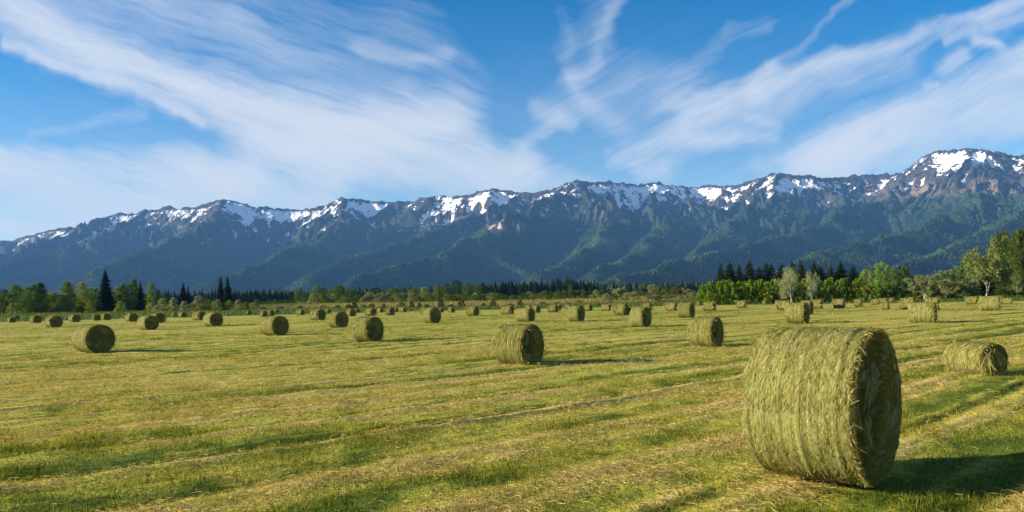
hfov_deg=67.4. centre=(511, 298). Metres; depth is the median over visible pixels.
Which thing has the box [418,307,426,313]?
hay bale
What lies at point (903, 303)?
hay bale
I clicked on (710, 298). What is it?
shrub
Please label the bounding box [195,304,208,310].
shrub
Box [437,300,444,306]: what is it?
shrub
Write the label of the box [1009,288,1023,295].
shrub
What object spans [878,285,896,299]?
shrub
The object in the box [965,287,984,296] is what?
shrub
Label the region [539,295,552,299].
shrub
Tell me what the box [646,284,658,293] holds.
tree
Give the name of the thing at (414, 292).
tree
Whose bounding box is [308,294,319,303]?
shrub
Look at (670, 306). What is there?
hay bale
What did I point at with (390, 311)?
hay bale
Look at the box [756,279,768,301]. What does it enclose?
shrub
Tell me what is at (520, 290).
conifer tree
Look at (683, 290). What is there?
tree
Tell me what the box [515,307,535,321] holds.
hay bale
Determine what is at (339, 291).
tree
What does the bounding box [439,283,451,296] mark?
tree
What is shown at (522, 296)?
shrub
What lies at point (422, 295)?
tree
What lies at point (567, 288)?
conifer tree
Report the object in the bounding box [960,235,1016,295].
tree
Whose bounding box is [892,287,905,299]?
shrub
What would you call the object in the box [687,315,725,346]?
hay bale
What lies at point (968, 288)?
tree
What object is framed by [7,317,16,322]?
hay bale
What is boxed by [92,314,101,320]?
hay bale
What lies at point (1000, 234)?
tree
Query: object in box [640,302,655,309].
hay bale
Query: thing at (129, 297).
tree
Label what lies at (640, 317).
hay bale
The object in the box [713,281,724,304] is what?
shrub
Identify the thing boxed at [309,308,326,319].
hay bale
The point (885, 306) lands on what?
hay bale
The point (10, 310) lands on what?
shrub
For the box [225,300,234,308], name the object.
shrub
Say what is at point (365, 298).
shrub
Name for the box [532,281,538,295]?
conifer tree
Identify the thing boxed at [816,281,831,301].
shrub
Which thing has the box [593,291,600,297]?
shrub
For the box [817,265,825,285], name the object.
conifer tree
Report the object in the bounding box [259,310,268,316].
hay bale
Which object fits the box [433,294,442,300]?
shrub
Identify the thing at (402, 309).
hay bale
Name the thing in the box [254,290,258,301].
conifer tree
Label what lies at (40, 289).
tree
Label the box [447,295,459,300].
shrub
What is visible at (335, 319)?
hay bale
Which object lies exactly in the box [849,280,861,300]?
shrub
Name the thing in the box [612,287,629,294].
tree
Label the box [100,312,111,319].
hay bale
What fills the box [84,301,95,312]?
shrub
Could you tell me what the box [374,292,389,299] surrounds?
tree
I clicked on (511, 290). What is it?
conifer tree
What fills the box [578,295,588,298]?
shrub
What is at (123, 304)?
shrub
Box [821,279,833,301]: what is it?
shrub
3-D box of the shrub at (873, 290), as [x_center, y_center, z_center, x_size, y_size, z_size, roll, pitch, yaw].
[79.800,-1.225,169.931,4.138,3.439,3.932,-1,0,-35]
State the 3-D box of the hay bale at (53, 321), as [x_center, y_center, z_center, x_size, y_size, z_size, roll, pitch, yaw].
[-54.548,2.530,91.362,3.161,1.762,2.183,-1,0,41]
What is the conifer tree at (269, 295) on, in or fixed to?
on the field
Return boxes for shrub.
[5,303,16,314]
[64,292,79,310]
[74,306,85,312]
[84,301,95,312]
[114,301,125,311]
[145,302,157,311]
[151,305,162,311]
[157,298,168,310]
[166,298,178,310]
[179,301,189,310]
[191,296,207,309]
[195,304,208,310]
[202,299,212,309]
[210,299,223,310]
[217,305,228,309]
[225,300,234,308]
[234,300,242,309]
[240,301,249,309]
[250,302,258,307]
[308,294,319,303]
[318,294,326,302]
[323,298,334,302]
[329,293,339,301]
[337,295,351,302]
[359,296,371,301]
[372,297,384,302]
[384,297,396,301]
[391,294,403,301]
[406,294,418,301]
[425,293,434,300]
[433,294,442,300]
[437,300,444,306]
[443,293,452,301]
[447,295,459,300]
[457,294,471,300]
[458,299,464,306]
[469,294,477,299]
[474,296,487,300]
[484,292,497,299]
[491,293,504,299]
[518,293,529,299]
[526,291,535,298]
[536,292,543,298]
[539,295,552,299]
[553,292,562,298]
[573,290,580,296]
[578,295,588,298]
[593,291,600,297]
[603,293,611,300]
[659,289,670,294]
[696,285,706,304]
[700,284,714,301]
[706,281,715,301]
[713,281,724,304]
[716,280,729,303]
[724,279,734,303]
[724,282,739,303]
[734,281,746,302]
[740,281,752,302]
[745,279,756,303]
[751,280,762,303]
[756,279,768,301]
[760,281,774,303]
[768,279,779,302]
[775,280,789,300]
[785,282,796,302]
[789,280,800,301]
[793,279,804,300]
[798,278,814,299]
[808,282,818,299]
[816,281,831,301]
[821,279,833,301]
[825,276,836,299]
[833,280,844,298]
[838,278,848,300]
[844,277,852,298]
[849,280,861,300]
[850,278,866,299]
[863,286,883,300]
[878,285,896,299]
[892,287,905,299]
[902,290,914,297]
[913,291,923,297]
[930,293,944,297]
[945,290,957,296]
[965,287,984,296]
[972,281,991,295]
[989,288,1013,295]
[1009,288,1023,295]
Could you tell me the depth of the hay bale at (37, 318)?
122.25 m
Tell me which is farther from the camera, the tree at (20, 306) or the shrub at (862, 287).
the tree at (20, 306)
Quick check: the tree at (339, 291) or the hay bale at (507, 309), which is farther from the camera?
the tree at (339, 291)
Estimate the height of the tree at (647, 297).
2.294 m
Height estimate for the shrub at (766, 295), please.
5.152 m
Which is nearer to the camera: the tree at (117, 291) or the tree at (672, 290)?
the tree at (117, 291)
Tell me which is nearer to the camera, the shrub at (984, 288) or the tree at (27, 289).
the shrub at (984, 288)
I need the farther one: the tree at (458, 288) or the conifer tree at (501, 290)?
the conifer tree at (501, 290)
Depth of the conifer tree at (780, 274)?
236.42 m
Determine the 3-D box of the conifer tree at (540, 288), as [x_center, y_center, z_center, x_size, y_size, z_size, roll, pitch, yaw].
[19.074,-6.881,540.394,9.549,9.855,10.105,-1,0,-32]
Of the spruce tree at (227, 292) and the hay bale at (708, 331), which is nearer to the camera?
the hay bale at (708, 331)
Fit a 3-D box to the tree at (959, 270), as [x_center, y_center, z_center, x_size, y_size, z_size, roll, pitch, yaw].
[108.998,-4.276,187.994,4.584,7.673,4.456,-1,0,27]
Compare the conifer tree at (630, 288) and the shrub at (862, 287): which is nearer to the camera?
the shrub at (862, 287)
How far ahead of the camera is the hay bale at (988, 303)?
77.61 m
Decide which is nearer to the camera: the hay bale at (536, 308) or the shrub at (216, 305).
the hay bale at (536, 308)
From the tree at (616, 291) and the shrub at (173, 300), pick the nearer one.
the shrub at (173, 300)
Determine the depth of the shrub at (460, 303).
225.75 m
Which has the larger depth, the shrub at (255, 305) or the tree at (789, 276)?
the shrub at (255, 305)
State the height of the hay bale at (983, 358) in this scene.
0.870 m
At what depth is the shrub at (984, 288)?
188.60 m
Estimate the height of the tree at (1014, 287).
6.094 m
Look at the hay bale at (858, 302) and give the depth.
111.25 m
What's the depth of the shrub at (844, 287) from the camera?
174.56 m
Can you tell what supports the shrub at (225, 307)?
on the field
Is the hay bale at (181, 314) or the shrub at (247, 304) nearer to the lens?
the hay bale at (181, 314)
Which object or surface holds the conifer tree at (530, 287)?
on the field
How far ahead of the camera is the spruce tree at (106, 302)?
260.85 m
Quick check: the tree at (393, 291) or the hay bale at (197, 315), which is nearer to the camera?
the hay bale at (197, 315)
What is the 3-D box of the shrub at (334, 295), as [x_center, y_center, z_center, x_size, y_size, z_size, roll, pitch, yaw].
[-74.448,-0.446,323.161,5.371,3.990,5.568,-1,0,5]
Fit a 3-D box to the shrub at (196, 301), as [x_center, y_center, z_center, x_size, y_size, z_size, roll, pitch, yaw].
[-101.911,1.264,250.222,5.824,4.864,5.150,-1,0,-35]
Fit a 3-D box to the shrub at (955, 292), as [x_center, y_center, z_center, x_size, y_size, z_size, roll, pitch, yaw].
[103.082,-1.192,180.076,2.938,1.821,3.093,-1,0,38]
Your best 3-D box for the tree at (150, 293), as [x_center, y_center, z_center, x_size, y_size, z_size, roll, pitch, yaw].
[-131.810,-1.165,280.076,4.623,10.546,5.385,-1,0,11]
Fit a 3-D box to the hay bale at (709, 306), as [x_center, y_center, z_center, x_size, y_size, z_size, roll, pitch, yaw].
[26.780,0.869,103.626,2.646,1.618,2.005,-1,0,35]
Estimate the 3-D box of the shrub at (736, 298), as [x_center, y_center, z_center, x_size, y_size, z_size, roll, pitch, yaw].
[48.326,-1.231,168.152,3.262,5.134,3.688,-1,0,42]
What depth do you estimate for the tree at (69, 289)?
269.48 m
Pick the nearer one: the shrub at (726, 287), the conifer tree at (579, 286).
the shrub at (726, 287)
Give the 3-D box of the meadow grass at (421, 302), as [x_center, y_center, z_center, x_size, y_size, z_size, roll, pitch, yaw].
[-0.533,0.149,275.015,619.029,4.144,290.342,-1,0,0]
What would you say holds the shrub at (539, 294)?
on the field
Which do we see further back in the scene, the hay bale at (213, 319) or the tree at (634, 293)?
the tree at (634, 293)
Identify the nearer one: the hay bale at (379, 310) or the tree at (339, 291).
the hay bale at (379, 310)
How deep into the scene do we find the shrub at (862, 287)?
174.23 m
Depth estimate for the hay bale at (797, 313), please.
55.03 m
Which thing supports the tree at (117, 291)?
on the field
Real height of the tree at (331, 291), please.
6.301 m
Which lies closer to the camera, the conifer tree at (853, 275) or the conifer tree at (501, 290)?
the conifer tree at (853, 275)
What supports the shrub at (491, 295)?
on the field
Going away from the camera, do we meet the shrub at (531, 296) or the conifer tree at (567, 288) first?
the shrub at (531, 296)
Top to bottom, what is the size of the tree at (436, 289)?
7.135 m
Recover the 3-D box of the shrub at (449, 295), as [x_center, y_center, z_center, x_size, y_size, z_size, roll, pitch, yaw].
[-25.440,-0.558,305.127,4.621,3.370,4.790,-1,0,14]
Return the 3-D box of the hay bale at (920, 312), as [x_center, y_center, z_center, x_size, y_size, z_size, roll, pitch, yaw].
[27.798,0.875,51.962,2.119,1.584,1.768,-1,0,36]
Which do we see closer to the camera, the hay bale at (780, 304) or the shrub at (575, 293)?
the hay bale at (780, 304)
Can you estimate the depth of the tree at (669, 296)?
269.65 m
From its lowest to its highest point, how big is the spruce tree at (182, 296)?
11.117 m
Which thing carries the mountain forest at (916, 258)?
on the mountains
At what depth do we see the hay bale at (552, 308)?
119.35 m
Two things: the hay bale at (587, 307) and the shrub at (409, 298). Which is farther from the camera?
the shrub at (409, 298)
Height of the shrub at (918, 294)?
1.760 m
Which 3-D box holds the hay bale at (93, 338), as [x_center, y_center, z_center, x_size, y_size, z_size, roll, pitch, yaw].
[-21.044,1.919,38.559,2.213,1.551,1.864,-1,0,37]
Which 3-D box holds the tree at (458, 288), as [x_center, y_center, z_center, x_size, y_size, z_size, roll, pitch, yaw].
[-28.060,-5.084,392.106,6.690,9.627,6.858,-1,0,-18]
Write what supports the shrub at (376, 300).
on the field
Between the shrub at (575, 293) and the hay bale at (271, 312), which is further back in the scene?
the shrub at (575, 293)
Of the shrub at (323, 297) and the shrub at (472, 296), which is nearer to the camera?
the shrub at (323, 297)
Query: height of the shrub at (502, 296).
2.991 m
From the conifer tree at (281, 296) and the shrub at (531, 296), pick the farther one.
the conifer tree at (281, 296)
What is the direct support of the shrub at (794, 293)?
on the field
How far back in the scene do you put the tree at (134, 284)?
274.78 m
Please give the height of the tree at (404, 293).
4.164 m
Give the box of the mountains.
[0,148,1023,295]
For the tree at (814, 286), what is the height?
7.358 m
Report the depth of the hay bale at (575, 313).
71.47 m
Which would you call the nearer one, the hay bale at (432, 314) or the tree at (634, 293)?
the hay bale at (432, 314)
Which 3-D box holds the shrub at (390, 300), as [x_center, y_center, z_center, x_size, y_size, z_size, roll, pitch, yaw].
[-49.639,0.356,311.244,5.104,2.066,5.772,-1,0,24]
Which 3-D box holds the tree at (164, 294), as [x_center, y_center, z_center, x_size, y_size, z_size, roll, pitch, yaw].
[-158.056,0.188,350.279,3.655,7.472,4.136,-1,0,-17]
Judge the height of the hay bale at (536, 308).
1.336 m
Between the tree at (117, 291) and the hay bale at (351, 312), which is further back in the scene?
the tree at (117, 291)
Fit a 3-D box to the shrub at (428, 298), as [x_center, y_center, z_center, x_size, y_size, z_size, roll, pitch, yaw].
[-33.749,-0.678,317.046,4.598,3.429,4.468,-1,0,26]
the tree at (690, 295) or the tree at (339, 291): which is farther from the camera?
the tree at (339, 291)
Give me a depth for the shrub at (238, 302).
241.49 m
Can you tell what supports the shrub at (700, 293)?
on the field
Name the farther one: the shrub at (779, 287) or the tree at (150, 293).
the tree at (150, 293)
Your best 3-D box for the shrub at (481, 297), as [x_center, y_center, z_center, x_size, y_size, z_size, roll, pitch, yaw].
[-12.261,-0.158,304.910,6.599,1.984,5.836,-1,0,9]
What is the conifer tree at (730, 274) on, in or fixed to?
on the field
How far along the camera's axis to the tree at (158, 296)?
339.62 m
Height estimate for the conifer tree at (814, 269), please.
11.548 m
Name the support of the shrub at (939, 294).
on the field
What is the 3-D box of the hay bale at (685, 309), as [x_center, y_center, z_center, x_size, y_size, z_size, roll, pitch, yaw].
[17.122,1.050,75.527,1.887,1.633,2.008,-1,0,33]
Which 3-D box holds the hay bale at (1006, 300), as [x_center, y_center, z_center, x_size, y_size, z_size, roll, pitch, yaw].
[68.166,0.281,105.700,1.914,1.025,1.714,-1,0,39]
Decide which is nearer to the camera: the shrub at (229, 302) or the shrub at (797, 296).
the shrub at (797, 296)
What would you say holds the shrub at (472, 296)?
on the field
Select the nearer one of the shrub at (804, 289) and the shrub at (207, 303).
the shrub at (804, 289)
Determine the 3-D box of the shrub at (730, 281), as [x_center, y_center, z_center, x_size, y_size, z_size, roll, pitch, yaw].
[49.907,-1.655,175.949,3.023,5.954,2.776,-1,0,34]
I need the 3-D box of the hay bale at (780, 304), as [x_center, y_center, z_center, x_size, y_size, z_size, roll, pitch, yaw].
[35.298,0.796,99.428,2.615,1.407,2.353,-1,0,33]
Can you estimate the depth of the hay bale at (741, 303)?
119.43 m
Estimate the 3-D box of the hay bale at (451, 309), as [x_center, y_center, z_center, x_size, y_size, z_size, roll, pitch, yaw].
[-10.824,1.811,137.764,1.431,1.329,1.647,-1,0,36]
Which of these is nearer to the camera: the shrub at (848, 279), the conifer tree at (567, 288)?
the shrub at (848, 279)
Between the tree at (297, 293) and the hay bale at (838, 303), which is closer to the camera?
the hay bale at (838, 303)
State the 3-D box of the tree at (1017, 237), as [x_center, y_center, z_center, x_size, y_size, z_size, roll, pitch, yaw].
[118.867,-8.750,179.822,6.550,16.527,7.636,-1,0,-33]
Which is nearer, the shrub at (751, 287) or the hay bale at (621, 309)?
the hay bale at (621, 309)
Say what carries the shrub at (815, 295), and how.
on the field
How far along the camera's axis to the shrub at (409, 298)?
304.64 m
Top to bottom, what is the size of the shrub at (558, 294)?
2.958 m
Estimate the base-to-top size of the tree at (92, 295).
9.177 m
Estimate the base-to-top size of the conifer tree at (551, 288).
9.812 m
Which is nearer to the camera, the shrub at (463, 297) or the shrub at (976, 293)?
the shrub at (976, 293)
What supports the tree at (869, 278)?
on the field
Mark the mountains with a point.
(936, 173)
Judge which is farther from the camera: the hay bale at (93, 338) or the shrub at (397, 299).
the shrub at (397, 299)
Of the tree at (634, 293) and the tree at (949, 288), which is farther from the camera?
the tree at (634, 293)
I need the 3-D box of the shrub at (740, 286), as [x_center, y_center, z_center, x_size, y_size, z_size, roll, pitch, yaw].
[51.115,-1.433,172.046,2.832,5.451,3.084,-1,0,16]
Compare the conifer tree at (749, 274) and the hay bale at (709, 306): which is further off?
the conifer tree at (749, 274)
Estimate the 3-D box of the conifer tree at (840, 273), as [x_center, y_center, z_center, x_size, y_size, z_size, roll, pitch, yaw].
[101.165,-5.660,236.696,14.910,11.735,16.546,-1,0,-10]
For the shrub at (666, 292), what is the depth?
316.02 m
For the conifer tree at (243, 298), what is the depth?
577.34 m
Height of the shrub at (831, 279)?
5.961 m
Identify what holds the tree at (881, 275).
on the field
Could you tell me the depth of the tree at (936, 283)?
166.29 m
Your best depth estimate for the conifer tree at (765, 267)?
241.69 m
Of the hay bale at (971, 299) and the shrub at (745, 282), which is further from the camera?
the shrub at (745, 282)
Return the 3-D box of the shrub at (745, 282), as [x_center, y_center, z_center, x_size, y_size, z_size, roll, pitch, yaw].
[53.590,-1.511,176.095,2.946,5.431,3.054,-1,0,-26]
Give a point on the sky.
(108, 107)
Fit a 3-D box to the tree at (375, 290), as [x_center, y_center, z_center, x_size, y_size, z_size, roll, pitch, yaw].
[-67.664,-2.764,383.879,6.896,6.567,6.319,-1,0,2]
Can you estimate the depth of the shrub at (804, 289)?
169.59 m
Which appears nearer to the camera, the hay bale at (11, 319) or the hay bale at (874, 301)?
the hay bale at (874, 301)
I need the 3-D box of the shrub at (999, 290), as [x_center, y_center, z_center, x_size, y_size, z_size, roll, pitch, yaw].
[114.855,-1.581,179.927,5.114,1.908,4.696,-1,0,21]
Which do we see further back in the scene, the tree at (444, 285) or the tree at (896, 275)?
the tree at (444, 285)
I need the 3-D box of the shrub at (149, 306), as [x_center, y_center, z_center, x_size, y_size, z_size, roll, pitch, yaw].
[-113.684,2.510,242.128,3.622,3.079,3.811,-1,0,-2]
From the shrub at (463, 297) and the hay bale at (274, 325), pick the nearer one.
the hay bale at (274, 325)
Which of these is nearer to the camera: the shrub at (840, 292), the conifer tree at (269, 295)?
the shrub at (840, 292)
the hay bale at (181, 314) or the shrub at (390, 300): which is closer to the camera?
the hay bale at (181, 314)
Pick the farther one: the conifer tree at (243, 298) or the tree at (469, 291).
the conifer tree at (243, 298)
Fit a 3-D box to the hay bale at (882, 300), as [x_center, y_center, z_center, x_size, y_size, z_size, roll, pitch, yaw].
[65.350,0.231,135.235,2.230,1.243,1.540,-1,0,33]
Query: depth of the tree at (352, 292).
375.24 m
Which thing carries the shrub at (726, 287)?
on the field
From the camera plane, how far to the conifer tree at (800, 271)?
231.35 m
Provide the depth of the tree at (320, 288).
367.15 m
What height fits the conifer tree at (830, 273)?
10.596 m
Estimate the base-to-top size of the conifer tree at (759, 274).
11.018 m
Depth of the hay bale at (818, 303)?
103.43 m
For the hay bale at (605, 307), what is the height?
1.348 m
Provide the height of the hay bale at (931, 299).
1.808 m
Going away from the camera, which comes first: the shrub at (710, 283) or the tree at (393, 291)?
the shrub at (710, 283)
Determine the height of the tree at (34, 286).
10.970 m
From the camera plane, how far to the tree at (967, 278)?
189.52 m
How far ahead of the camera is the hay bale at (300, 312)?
144.85 m
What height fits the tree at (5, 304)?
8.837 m
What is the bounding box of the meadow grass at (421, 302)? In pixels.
[0,288,1023,321]
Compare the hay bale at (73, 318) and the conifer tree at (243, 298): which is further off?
the conifer tree at (243, 298)
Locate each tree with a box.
[0,289,16,313]
[5,284,28,312]
[14,286,36,312]
[27,283,50,312]
[27,284,38,311]
[41,291,59,311]
[47,295,69,311]
[55,281,79,311]
[73,282,89,310]
[82,287,98,309]
[94,269,117,311]
[112,286,126,309]
[117,283,137,310]
[126,278,144,309]
[131,281,146,310]
[144,283,156,308]
[155,289,163,304]
[162,292,169,306]
[177,283,190,307]
[186,286,190,305]
[214,275,224,305]
[222,275,233,305]
[241,292,246,302]
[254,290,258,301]
[267,289,271,300]
[277,291,283,300]
[293,291,301,301]
[311,286,327,299]
[325,289,341,299]
[333,285,346,297]
[344,289,355,297]
[364,292,374,298]
[371,287,382,297]
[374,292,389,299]
[387,288,400,296]
[400,291,419,296]
[408,288,420,296]
[419,287,430,298]
[432,285,440,294]
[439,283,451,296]
[451,280,463,294]
[460,282,473,296]
[471,283,483,295]
[480,282,485,296]
[498,281,504,293]
[507,279,516,296]
[517,285,523,295]
[528,280,532,293]
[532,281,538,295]
[538,284,544,295]
[548,283,554,293]
[555,277,561,290]
[565,277,572,294]
[576,280,581,294]
[581,281,587,294]
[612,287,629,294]
[624,291,639,296]
[628,282,631,292]
[644,294,662,300]
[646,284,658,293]
[662,294,676,297]
[669,286,679,294]
[674,288,691,294]
[682,292,698,298]
[714,262,725,299]
[724,262,739,293]
[735,264,742,291]
[739,260,761,296]
[754,266,765,291]
[763,263,769,280]
[765,263,782,297]
[774,267,802,302]
[776,263,791,293]
[788,262,797,279]
[794,261,806,295]
[805,270,820,297]
[806,262,824,290]
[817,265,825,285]
[825,265,840,290]
[833,262,851,295]
[847,265,859,290]
[859,268,875,297]
[873,261,892,295]
[886,268,900,295]
[893,265,913,295]
[902,270,952,298]
[929,277,961,297]
[940,273,958,295]
[948,266,966,293]
[956,279,978,297]
[957,261,984,293]
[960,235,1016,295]
[987,228,1015,293]
[1003,226,1023,294]
[1011,270,1023,296]
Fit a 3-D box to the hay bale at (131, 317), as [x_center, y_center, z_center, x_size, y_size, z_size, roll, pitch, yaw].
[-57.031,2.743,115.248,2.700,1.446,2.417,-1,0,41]
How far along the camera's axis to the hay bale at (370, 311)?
122.97 m
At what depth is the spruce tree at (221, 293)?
299.35 m
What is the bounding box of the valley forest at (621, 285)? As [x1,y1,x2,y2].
[54,274,973,303]
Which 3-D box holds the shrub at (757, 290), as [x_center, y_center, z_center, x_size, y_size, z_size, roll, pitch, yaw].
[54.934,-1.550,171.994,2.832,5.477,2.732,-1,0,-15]
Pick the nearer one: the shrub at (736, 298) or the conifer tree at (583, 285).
the shrub at (736, 298)
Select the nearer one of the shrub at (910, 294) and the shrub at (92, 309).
the shrub at (910, 294)
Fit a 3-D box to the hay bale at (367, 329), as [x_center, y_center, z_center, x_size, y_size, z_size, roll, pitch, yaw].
[-8.085,1.627,42.918,1.562,1.568,1.750,-1,0,32]
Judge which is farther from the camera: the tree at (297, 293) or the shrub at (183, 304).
the tree at (297, 293)
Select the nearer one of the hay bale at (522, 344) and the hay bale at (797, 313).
the hay bale at (522, 344)
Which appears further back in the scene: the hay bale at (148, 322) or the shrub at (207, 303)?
the shrub at (207, 303)
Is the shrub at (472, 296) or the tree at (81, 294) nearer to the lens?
the tree at (81, 294)
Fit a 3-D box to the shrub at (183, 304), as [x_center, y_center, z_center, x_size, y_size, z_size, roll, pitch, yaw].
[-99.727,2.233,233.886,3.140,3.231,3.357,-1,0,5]
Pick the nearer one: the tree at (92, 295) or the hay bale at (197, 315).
the hay bale at (197, 315)
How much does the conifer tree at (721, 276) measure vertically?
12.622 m
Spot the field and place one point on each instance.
(590, 505)
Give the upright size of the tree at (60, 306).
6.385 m
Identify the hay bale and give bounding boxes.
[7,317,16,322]
[29,314,42,322]
[42,314,66,327]
[65,314,80,321]
[70,323,117,352]
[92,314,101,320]
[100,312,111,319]
[123,312,138,321]
[136,315,158,329]
[150,311,167,322]
[177,311,186,317]
[190,311,204,319]
[202,312,223,325]
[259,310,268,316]
[259,315,289,335]
[265,310,275,315]
[295,309,305,314]
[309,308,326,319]
[327,311,348,327]
[345,308,356,315]
[350,316,384,341]
[364,307,377,315]
[376,308,383,312]
[384,307,395,314]
[398,306,406,311]
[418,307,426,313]
[422,307,441,322]
[448,306,454,312]
[465,306,480,315]
[492,322,547,364]
[501,305,515,313]
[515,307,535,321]
[531,304,541,312]
[547,304,559,311]
[567,305,585,321]
[583,304,592,310]
[600,304,611,310]
[611,302,629,314]
[628,306,651,326]
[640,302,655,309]
[663,302,676,310]
[676,302,695,317]
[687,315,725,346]
[703,300,721,310]
[736,300,747,307]
[737,325,904,487]
[774,300,789,309]
[782,302,810,323]
[800,300,813,314]
[812,299,824,308]
[831,299,847,307]
[854,298,863,306]
[870,298,880,304]
[879,298,888,303]
[880,302,890,309]
[897,296,919,309]
[906,301,940,322]
[924,296,943,309]
[940,340,1013,375]
[962,296,979,304]
[978,295,1002,310]
[1001,298,1013,304]
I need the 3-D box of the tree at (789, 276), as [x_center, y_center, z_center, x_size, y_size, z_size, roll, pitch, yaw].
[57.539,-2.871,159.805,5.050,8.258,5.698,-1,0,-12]
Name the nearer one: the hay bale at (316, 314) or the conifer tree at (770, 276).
the hay bale at (316, 314)
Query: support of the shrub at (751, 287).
on the field
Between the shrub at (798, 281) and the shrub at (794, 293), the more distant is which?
the shrub at (798, 281)
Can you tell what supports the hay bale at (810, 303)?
on the field
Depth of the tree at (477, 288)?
383.02 m
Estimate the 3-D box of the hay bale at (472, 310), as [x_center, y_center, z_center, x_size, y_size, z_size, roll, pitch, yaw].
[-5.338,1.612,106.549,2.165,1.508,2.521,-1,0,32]
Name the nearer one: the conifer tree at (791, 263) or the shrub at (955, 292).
the shrub at (955, 292)
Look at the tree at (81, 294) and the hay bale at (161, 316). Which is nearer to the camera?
the hay bale at (161, 316)
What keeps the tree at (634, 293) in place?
on the field
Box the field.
[0,288,1023,511]
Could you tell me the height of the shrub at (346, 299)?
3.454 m
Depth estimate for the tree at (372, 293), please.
367.17 m
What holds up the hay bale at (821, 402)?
on the field
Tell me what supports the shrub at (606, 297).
on the field
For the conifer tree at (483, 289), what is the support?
on the field
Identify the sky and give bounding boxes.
[0,0,1023,240]
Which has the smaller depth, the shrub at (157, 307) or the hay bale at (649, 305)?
the hay bale at (649, 305)
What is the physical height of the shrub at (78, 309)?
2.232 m
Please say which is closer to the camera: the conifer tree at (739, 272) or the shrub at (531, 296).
the conifer tree at (739, 272)
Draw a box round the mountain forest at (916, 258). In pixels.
[0,176,1023,295]
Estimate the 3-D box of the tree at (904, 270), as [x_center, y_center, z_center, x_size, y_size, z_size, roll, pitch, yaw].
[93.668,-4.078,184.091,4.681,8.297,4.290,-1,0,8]
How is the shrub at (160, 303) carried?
on the field
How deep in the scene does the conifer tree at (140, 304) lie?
261.36 m
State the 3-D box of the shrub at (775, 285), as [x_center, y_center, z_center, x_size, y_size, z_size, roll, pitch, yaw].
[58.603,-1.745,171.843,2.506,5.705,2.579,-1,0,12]
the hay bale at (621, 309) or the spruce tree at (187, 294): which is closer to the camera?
the hay bale at (621, 309)
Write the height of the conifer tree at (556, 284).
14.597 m
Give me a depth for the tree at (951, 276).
185.22 m
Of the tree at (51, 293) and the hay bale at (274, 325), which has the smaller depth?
the hay bale at (274, 325)

